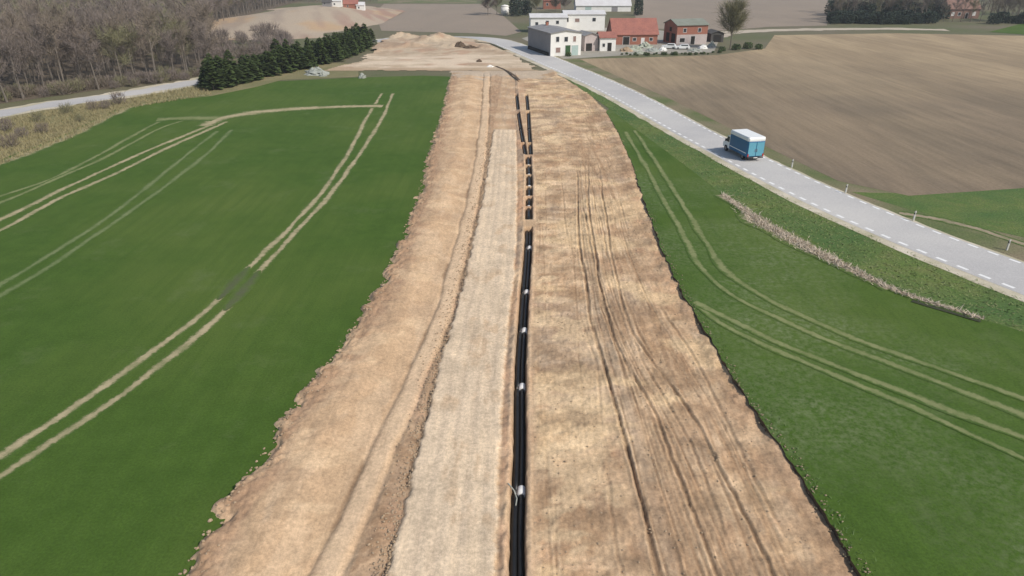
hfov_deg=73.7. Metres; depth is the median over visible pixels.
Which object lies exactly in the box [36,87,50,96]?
brushwood
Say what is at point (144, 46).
bare tree
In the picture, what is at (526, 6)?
evergreen tree
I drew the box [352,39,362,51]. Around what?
conifer
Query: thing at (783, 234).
dry reeds
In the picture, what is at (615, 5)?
long barn
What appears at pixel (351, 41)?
conifer
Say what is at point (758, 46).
green bush
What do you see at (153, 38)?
bare tree
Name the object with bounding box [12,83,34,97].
brushwood
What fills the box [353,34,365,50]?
conifer
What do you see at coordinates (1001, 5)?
bare tree
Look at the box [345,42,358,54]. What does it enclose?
conifer
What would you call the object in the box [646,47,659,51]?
rubble heap
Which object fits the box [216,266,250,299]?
mud patch
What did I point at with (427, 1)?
meadow
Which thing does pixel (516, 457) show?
pipe
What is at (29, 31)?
bare tree
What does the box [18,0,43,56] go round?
bare tree
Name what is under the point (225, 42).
thicket shrub
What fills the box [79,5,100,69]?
bare tree
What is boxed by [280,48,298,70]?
conifer
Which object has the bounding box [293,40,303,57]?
conifer
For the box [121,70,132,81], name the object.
brushwood
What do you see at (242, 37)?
thicket shrub
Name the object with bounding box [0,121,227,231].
wheel track
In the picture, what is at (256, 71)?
conifer
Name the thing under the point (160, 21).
bare tree
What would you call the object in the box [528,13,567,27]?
white house
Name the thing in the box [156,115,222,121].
wheel track
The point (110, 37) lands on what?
bare tree
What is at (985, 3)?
bare tree
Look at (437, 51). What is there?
gravel ground
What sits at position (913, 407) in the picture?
wheel track
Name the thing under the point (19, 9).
bare tree
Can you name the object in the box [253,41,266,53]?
thicket shrub
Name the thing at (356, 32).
conifer
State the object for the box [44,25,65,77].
bare tree
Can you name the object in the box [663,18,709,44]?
red house
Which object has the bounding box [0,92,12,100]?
brushwood
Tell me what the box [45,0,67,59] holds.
bare tree
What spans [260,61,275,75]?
conifer
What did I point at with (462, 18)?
brown field
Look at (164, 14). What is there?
bare tree
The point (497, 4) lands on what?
bare tree
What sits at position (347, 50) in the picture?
conifer
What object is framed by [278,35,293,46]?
thicket shrub
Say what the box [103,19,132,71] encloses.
bare tree
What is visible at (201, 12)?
bare tree
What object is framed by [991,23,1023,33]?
bright meadow
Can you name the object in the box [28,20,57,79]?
bare tree
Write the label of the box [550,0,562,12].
bare tree
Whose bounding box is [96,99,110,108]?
shrub
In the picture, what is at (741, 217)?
straw litter
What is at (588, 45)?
door
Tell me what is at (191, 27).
bare tree
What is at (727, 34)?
farm track
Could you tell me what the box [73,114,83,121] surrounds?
shrub
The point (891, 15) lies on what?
evergreen bush
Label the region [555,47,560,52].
window
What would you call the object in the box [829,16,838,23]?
evergreen bush
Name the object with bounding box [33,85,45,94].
brushwood
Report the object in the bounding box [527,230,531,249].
pipe
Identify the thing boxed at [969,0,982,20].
bare tree
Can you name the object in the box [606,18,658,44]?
red barn
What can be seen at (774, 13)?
brown field
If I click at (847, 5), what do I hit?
bare tree
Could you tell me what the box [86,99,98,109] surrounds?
shrub
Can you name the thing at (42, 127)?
shrub
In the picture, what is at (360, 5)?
hill house
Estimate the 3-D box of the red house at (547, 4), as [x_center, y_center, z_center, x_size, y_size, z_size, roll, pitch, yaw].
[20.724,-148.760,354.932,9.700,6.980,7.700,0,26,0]
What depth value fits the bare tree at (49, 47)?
145.07 m
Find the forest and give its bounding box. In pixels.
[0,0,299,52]
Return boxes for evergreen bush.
[824,0,837,14]
[826,12,837,22]
[828,1,842,11]
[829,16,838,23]
[836,14,845,23]
[843,13,854,23]
[848,6,862,10]
[854,13,861,22]
[858,17,867,23]
[861,5,875,13]
[863,14,875,23]
[872,11,884,23]
[877,15,889,24]
[881,13,894,23]
[883,4,902,12]
[891,15,900,23]
[894,13,902,23]
[899,17,907,23]
[902,9,914,14]
[907,17,913,23]
[909,14,920,23]
[914,16,923,23]
[915,6,929,12]
[922,11,937,23]
[928,13,939,21]
[933,4,950,19]
[986,13,1002,23]
[998,12,1010,22]
[1004,15,1013,22]
[1012,15,1022,23]
[1017,12,1023,23]
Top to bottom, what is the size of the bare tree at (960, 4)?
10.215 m
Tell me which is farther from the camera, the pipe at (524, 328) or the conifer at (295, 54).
the conifer at (295, 54)
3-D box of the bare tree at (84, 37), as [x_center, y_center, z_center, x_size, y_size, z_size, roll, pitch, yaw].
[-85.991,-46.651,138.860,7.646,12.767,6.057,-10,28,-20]
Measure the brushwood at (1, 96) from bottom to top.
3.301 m
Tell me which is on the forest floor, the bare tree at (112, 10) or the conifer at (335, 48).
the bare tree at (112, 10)
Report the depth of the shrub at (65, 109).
118.96 m
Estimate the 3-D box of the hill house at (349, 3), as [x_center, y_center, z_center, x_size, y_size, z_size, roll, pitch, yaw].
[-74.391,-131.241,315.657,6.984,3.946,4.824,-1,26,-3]
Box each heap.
[304,67,329,75]
[319,71,326,76]
[358,73,365,78]
[454,41,465,47]
[462,45,478,48]
[620,47,632,51]
[629,45,641,50]
[639,41,652,47]
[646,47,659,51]
[687,48,700,51]
[698,44,707,48]
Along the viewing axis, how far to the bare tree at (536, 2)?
312.71 m
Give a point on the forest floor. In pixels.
(70, 71)
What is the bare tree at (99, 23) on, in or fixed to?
on the forest floor
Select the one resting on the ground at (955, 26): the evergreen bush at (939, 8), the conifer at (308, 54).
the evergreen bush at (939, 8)
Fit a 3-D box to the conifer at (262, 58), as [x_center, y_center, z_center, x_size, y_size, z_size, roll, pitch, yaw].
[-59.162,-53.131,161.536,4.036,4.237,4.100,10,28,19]
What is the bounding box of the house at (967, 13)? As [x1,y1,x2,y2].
[940,0,980,18]
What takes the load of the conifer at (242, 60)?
on the dry verge at (295, 74)
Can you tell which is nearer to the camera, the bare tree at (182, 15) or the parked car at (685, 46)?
the bare tree at (182, 15)
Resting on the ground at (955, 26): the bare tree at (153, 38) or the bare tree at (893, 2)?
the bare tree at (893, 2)
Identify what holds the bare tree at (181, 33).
on the forest floor
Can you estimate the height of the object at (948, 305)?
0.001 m
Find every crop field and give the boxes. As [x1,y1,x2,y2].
[0,76,450,575]
[606,109,1023,575]
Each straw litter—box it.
[714,194,752,212]
[736,213,845,262]
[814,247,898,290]
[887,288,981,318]
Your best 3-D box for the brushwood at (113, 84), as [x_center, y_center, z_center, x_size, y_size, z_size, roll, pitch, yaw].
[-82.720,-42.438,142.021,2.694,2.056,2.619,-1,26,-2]
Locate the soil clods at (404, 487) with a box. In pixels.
[178,107,810,575]
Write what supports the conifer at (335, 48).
on the ground at (955, 26)
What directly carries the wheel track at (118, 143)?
on the crop field at (144, 477)
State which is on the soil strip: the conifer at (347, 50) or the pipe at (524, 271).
the pipe at (524, 271)
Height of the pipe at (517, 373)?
0.300 m
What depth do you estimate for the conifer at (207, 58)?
148.01 m
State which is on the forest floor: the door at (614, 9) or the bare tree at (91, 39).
the bare tree at (91, 39)
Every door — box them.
[565,45,570,53]
[571,45,578,54]
[586,43,591,50]
[607,42,611,50]
[611,7,617,11]
[622,37,629,44]
[671,33,674,42]
[690,36,694,43]
[713,35,721,41]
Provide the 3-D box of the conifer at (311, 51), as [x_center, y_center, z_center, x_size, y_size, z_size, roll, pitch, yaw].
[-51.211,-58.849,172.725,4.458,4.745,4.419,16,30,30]
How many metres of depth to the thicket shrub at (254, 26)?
240.21 m
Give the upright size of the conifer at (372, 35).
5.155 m
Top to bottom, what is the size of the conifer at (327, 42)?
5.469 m
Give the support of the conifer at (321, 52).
on the dry verge at (295, 74)
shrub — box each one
[0,117,13,131]
[0,131,19,147]
[12,126,28,137]
[27,111,44,121]
[32,121,53,134]
[57,102,75,113]
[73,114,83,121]
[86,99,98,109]
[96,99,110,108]
[105,91,130,103]
[189,39,216,58]
[211,28,231,41]
[213,44,233,59]
[214,36,238,52]
[227,41,247,58]
[233,31,250,43]
[237,33,249,43]
[239,47,251,56]
[244,40,256,47]
[247,44,263,55]
[248,23,261,30]
[250,26,269,39]
[251,34,270,49]
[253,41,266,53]
[255,20,272,34]
[261,41,274,50]
[263,33,275,43]
[264,21,280,34]
[269,28,281,37]
[270,33,294,44]
[274,29,292,40]
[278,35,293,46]
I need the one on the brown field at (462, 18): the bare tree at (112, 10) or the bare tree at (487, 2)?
the bare tree at (487, 2)
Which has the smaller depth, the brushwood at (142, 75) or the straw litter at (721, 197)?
the straw litter at (721, 197)
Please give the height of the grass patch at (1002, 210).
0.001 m
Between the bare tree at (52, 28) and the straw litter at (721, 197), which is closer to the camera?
the straw litter at (721, 197)
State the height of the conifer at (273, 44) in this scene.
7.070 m
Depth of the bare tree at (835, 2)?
279.77 m
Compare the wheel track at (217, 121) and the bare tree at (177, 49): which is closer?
the wheel track at (217, 121)
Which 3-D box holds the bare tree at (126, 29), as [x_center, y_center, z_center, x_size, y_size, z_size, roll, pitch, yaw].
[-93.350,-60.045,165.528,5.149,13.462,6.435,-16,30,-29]
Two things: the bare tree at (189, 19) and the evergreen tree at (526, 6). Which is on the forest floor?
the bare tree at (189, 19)
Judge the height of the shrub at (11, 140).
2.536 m
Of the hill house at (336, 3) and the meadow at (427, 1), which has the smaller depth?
the hill house at (336, 3)
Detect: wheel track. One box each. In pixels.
[0,93,383,461]
[0,93,395,480]
[0,120,225,221]
[0,121,163,196]
[0,121,182,203]
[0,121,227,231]
[0,130,233,298]
[0,131,219,288]
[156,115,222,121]
[196,104,383,125]
[623,132,1023,419]
[632,130,1023,400]
[690,300,1023,440]
[694,306,1023,461]
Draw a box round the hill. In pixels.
[207,5,404,39]
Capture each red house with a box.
[543,0,560,8]
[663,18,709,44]
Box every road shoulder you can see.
[0,39,383,118]
[460,37,1023,301]
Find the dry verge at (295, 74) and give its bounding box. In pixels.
[0,63,357,159]
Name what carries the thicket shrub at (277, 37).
on the ground at (955, 26)
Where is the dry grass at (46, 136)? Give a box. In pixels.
[0,84,210,164]
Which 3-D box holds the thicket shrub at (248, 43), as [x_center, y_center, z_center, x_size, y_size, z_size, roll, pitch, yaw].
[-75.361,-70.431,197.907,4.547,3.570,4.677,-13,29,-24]
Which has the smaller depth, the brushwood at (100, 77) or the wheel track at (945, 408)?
the wheel track at (945, 408)
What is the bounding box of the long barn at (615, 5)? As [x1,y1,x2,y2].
[574,0,631,11]
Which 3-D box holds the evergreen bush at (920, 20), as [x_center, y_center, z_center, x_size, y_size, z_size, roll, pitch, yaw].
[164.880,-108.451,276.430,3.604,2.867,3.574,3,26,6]
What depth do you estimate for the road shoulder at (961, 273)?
75.49 m
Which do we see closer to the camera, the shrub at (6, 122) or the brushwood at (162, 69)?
the shrub at (6, 122)
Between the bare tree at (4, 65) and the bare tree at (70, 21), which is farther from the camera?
the bare tree at (70, 21)
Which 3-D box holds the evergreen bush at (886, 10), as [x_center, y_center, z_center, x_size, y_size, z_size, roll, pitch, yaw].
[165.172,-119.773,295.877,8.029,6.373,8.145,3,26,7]
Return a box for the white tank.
[501,5,508,14]
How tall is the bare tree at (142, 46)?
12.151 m
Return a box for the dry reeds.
[721,191,984,319]
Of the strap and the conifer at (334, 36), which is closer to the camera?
the strap
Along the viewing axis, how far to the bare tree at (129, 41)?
147.97 m
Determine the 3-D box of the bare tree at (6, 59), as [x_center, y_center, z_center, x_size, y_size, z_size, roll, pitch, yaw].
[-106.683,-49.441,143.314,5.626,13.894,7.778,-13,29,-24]
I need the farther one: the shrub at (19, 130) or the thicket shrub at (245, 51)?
the thicket shrub at (245, 51)
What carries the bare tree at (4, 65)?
on the forest floor
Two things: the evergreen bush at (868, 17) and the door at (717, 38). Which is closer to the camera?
the door at (717, 38)
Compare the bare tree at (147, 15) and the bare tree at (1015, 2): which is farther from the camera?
the bare tree at (1015, 2)
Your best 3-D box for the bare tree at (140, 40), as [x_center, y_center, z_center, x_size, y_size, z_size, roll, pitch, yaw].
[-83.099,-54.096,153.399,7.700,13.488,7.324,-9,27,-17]
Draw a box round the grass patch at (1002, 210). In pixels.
[853,188,1023,236]
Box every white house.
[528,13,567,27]
[561,10,605,30]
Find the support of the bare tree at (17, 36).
on the forest floor
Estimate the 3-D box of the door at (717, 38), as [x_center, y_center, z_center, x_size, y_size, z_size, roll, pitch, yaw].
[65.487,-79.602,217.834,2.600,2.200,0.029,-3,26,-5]
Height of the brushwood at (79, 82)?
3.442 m
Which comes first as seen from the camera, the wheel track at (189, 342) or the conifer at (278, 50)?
the wheel track at (189, 342)
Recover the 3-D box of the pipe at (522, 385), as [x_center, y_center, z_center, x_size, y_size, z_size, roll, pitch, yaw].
[0.757,5.094,48.201,0.481,0.480,7.551,1,26,1]
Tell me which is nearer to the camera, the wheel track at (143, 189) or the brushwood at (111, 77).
the wheel track at (143, 189)
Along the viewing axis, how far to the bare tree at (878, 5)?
284.93 m
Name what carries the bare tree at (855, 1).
on the ground at (955, 26)
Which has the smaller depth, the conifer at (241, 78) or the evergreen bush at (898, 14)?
the conifer at (241, 78)
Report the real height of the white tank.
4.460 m
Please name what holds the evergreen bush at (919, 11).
on the ground at (955, 26)
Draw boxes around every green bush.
[731,43,740,49]
[743,42,752,48]
[754,43,762,49]
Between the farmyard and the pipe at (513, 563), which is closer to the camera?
the pipe at (513, 563)
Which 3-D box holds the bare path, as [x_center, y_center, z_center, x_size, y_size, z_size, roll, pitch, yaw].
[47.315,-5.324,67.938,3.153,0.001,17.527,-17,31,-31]
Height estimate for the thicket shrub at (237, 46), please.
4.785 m
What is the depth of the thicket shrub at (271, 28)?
231.45 m
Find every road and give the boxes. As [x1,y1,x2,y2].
[0,38,388,116]
[454,36,1023,294]
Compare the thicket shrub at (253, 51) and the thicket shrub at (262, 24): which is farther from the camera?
the thicket shrub at (262, 24)
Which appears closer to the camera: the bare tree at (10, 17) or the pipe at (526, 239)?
the pipe at (526, 239)
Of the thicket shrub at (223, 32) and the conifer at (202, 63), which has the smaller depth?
the conifer at (202, 63)
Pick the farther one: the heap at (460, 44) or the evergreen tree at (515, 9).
the evergreen tree at (515, 9)
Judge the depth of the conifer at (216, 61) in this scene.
143.59 m
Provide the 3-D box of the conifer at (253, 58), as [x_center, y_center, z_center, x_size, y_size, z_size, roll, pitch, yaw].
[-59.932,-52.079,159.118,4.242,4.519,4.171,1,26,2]
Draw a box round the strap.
[508,483,516,505]
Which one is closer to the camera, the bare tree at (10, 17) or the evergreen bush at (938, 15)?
the bare tree at (10, 17)
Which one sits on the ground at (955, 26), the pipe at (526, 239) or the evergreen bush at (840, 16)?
the evergreen bush at (840, 16)
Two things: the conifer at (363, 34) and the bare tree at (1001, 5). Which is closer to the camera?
the conifer at (363, 34)
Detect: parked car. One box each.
[662,43,675,48]
[675,44,689,49]
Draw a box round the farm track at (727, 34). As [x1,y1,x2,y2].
[721,28,948,36]
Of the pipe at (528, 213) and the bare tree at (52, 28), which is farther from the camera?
the bare tree at (52, 28)
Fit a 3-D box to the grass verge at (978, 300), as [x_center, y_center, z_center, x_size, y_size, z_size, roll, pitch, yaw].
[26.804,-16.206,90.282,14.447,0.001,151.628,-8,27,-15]
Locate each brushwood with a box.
[0,88,8,101]
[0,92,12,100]
[2,84,18,96]
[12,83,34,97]
[23,83,36,93]
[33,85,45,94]
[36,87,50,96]
[46,83,63,94]
[49,81,75,94]
[56,77,75,93]
[66,76,85,91]
[76,72,94,84]
[78,80,91,89]
[83,78,102,88]
[92,75,110,86]
[103,73,116,82]
[108,79,119,88]
[113,74,127,85]
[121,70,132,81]
[125,75,138,85]
[131,70,147,83]
[144,69,166,83]
[154,69,169,82]
[155,63,172,73]
[163,66,180,80]
[181,72,189,80]
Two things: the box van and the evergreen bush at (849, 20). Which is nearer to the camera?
the box van
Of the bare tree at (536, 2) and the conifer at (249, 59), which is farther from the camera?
the bare tree at (536, 2)
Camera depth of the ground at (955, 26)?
242.78 m
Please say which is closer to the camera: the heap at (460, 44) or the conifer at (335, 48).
the conifer at (335, 48)
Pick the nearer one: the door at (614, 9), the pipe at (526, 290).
the pipe at (526, 290)
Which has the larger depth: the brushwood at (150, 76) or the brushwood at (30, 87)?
the brushwood at (150, 76)
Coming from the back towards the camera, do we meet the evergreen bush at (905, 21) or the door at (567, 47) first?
the evergreen bush at (905, 21)
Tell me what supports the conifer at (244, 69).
on the dry verge at (295, 74)
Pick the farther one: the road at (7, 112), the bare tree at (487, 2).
the bare tree at (487, 2)
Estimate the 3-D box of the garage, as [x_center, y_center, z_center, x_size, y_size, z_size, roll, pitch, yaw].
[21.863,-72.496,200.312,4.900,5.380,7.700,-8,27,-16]
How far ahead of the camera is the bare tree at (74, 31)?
161.66 m
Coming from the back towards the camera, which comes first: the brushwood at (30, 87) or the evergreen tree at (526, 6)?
the evergreen tree at (526, 6)
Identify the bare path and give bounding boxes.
[899,211,1023,246]
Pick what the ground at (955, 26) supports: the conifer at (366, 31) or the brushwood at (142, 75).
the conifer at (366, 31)
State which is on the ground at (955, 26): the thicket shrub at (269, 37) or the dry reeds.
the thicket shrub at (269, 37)
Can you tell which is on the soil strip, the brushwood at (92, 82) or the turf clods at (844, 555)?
the turf clods at (844, 555)
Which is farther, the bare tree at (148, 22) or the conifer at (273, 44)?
the conifer at (273, 44)
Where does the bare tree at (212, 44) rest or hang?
on the forest floor
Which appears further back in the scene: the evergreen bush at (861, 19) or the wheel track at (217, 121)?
the evergreen bush at (861, 19)
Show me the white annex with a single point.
(606, 40)
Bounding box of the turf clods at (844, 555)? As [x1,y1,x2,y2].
[648,211,870,573]
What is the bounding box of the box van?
[723,129,765,158]
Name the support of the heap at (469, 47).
on the gravel ground at (437, 51)
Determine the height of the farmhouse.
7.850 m
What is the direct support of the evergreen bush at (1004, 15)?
on the ground at (955, 26)
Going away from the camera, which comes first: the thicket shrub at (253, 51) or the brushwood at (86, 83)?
the brushwood at (86, 83)
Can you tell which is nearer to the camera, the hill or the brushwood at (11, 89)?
the brushwood at (11, 89)
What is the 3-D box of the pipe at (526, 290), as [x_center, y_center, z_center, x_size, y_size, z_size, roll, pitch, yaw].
[1.473,-1.561,61.853,0.480,0.480,9.758,1,26,3]
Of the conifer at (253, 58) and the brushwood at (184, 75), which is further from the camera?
the conifer at (253, 58)
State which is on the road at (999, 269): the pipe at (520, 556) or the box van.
the box van
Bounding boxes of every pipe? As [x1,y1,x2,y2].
[510,494,517,575]
[513,389,518,493]
[515,332,521,388]
[517,113,521,129]
[517,389,525,497]
[517,494,523,575]
[518,293,523,331]
[519,332,525,391]
[521,249,527,292]
[521,293,527,335]
[524,249,530,295]
[525,230,527,248]
[527,113,529,129]
[527,208,529,219]
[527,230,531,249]
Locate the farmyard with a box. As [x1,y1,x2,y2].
[522,28,717,58]
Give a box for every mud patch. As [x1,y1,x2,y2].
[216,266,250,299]
[223,270,260,310]
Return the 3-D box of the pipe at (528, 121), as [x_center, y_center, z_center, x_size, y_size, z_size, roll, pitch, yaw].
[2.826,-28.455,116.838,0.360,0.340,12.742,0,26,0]
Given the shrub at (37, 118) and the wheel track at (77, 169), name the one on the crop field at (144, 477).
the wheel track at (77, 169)
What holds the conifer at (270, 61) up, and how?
on the dry verge at (295, 74)
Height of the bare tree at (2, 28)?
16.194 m
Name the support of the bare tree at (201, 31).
on the forest floor
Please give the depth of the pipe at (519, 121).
116.24 m
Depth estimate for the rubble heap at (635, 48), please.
199.25 m
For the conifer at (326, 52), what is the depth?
173.95 m
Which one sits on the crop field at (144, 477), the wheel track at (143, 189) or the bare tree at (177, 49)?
the wheel track at (143, 189)
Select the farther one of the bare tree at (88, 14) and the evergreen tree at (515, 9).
the evergreen tree at (515, 9)
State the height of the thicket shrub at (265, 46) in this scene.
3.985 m
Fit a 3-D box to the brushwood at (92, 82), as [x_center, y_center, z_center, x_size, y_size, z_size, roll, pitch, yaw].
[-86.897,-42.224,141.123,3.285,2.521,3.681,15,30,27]
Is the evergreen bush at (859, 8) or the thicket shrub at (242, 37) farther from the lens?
the evergreen bush at (859, 8)
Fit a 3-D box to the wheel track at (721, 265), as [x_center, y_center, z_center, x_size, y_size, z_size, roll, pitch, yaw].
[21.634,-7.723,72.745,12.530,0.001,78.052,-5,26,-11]
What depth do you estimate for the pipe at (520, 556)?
33.33 m
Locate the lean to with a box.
[707,29,725,41]
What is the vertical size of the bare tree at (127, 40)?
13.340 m
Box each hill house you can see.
[321,0,331,6]
[332,0,342,6]
[343,0,358,8]
[356,2,365,10]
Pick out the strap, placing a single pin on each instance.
(514, 493)
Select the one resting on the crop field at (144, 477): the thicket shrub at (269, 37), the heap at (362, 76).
the heap at (362, 76)
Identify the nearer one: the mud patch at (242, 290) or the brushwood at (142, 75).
the mud patch at (242, 290)
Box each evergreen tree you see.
[508,0,522,15]
[520,0,531,13]
[633,0,643,14]
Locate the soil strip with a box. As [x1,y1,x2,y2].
[188,69,856,575]
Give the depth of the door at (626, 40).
211.63 m
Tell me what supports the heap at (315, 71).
on the dry verge at (295, 74)
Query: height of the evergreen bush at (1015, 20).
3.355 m
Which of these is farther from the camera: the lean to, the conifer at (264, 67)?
the lean to
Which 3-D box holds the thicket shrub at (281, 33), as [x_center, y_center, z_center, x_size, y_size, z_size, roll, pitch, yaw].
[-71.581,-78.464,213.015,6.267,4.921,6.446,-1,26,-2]
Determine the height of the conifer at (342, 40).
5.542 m
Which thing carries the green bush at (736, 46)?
on the ground at (955, 26)
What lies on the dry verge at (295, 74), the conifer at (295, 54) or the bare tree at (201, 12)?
the conifer at (295, 54)
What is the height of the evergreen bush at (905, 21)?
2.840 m
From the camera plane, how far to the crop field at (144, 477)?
55.31 m
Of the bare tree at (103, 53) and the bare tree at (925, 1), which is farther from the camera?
the bare tree at (925, 1)
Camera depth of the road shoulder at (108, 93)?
135.25 m
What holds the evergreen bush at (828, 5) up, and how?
on the ground at (955, 26)
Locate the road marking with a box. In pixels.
[497,44,1020,287]
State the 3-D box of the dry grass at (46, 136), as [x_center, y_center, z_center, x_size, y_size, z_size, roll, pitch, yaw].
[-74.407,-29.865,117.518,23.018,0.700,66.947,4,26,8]
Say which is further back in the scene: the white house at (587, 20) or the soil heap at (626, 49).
the white house at (587, 20)
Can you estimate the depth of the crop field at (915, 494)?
42.96 m
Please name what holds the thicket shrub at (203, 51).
on the forest floor
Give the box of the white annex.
[596,31,617,50]
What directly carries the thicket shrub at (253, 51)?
on the ground at (955, 26)
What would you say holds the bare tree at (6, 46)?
on the forest floor
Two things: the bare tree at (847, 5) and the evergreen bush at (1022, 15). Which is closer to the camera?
the evergreen bush at (1022, 15)
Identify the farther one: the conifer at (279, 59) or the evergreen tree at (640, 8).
the evergreen tree at (640, 8)
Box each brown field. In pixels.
[379,4,520,35]
[581,33,1023,195]
[635,0,828,30]
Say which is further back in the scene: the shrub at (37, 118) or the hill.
the hill
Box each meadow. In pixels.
[378,0,476,2]
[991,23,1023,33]
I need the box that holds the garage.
[580,30,597,50]
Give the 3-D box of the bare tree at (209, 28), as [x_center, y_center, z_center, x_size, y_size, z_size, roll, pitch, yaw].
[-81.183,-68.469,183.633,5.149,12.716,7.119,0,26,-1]
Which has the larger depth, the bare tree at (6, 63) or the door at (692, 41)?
the door at (692, 41)
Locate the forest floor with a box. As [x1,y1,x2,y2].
[0,0,301,103]
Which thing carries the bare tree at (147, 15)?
on the forest floor
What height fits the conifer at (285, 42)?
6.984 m
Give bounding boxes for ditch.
[496,66,519,79]
[911,300,980,321]
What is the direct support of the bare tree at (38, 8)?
on the forest floor
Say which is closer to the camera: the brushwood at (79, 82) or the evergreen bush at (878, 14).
the brushwood at (79, 82)
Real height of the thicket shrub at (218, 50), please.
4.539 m
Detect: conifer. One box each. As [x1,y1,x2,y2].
[196,58,218,87]
[202,60,223,89]
[205,53,211,65]
[210,56,228,79]
[211,68,235,86]
[220,58,238,87]
[223,49,237,66]
[233,68,246,82]
[236,64,257,82]
[237,55,249,66]
[245,54,254,68]
[246,62,264,80]
[250,54,259,60]
[254,61,268,75]
[258,54,264,62]
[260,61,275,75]
[263,51,281,76]
[269,38,278,50]
[275,46,289,69]
[275,53,292,73]
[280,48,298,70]
[282,38,290,50]
[291,49,304,69]
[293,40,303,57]
[295,54,313,68]
[303,46,317,64]
[304,37,312,46]
[304,49,318,66]
[316,38,328,64]
[319,49,331,63]
[323,39,335,59]
[328,39,343,61]
[331,32,338,40]
[333,38,344,58]
[336,43,349,58]
[338,34,346,44]
[343,44,352,56]
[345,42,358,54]
[346,34,359,52]
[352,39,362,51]
[353,29,365,50]
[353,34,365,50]
[360,24,371,44]
[360,30,371,48]
[369,28,376,44]
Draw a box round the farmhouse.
[527,22,582,55]
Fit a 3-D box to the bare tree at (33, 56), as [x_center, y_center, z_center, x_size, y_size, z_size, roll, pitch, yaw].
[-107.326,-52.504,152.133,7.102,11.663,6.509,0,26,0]
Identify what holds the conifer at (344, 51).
on the ground at (955, 26)
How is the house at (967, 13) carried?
on the ground at (955, 26)
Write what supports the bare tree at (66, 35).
on the forest floor
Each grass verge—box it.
[556,56,1023,260]
[567,79,1023,331]
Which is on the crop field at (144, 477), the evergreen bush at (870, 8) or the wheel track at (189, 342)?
the wheel track at (189, 342)
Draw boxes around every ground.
[0,0,1023,191]
[324,32,537,70]
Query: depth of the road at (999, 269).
79.24 m
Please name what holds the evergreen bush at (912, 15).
on the ground at (955, 26)
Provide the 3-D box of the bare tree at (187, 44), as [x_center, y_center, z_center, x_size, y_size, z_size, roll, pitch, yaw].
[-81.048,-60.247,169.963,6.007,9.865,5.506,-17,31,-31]
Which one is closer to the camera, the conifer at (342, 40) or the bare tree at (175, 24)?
the bare tree at (175, 24)
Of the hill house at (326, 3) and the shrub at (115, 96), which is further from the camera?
the hill house at (326, 3)
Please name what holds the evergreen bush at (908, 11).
on the ground at (955, 26)
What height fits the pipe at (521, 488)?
0.480 m
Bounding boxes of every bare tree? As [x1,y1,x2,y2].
[0,2,32,83]
[0,10,20,83]
[0,18,16,81]
[0,20,30,98]
[0,26,14,82]
[0,55,8,101]
[3,39,35,83]
[6,15,27,77]
[8,21,35,84]
[10,2,43,64]
[11,22,35,81]
[12,7,43,75]
[12,28,41,77]
[16,10,67,81]
[16,31,50,93]
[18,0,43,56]
[24,9,59,70]
[25,0,57,20]
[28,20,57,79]
[29,7,67,81]
[30,25,68,80]
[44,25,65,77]
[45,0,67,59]
[51,15,82,77]
[56,34,81,77]
[58,4,88,76]
[60,12,81,69]
[63,15,89,71]
[63,29,108,88]
[72,16,108,74]
[72,38,94,73]
[74,8,97,73]
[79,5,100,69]
[79,7,110,74]
[84,8,120,77]
[90,21,132,82]
[90,25,109,74]
[98,8,133,76]
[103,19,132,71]
[107,14,140,71]
[108,0,135,58]
[108,1,137,64]
[110,20,143,76]
[115,14,133,66]
[122,18,158,73]
[124,16,143,65]
[126,7,142,62]
[128,0,157,56]
[128,19,155,69]
[129,4,160,70]
[135,26,151,70]
[141,17,161,62]
[146,25,167,65]
[150,9,174,67]
[151,19,175,64]
[152,6,173,51]
[155,28,176,67]
[156,26,179,76]
[159,11,195,70]
[164,24,186,67]
[165,4,196,67]
[168,11,190,61]
[170,22,190,73]
[173,8,199,62]
[180,3,206,58]
[180,30,194,65]
[185,20,202,65]
[190,0,215,40]
[191,22,216,55]
[192,19,222,56]
[201,12,218,56]
[479,0,498,8]
[492,0,502,7]
[527,0,540,12]
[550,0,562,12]
[560,0,571,6]
[714,0,754,48]
[828,0,840,11]
[843,0,853,10]
[847,0,858,10]
[875,0,883,10]
[888,0,899,10]
[916,0,929,13]
[941,3,950,21]
[949,0,964,21]
[958,0,972,21]
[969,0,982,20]
[978,0,990,21]
[988,0,997,11]
[993,0,1007,12]
[1002,0,1018,21]
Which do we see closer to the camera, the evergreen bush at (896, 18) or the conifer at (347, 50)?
the conifer at (347, 50)
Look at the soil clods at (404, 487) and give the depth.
40.20 m
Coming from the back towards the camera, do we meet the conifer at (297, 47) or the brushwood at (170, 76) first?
the conifer at (297, 47)
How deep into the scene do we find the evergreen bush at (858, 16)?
277.41 m
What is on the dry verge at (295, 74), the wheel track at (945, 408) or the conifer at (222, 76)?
the conifer at (222, 76)
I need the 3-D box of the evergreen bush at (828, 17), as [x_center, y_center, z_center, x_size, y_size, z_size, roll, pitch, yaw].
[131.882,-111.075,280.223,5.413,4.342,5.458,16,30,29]
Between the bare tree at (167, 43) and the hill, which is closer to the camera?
the bare tree at (167, 43)
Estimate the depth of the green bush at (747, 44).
202.30 m
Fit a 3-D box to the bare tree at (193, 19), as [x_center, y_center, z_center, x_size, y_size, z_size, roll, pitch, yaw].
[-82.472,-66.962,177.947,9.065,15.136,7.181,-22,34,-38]

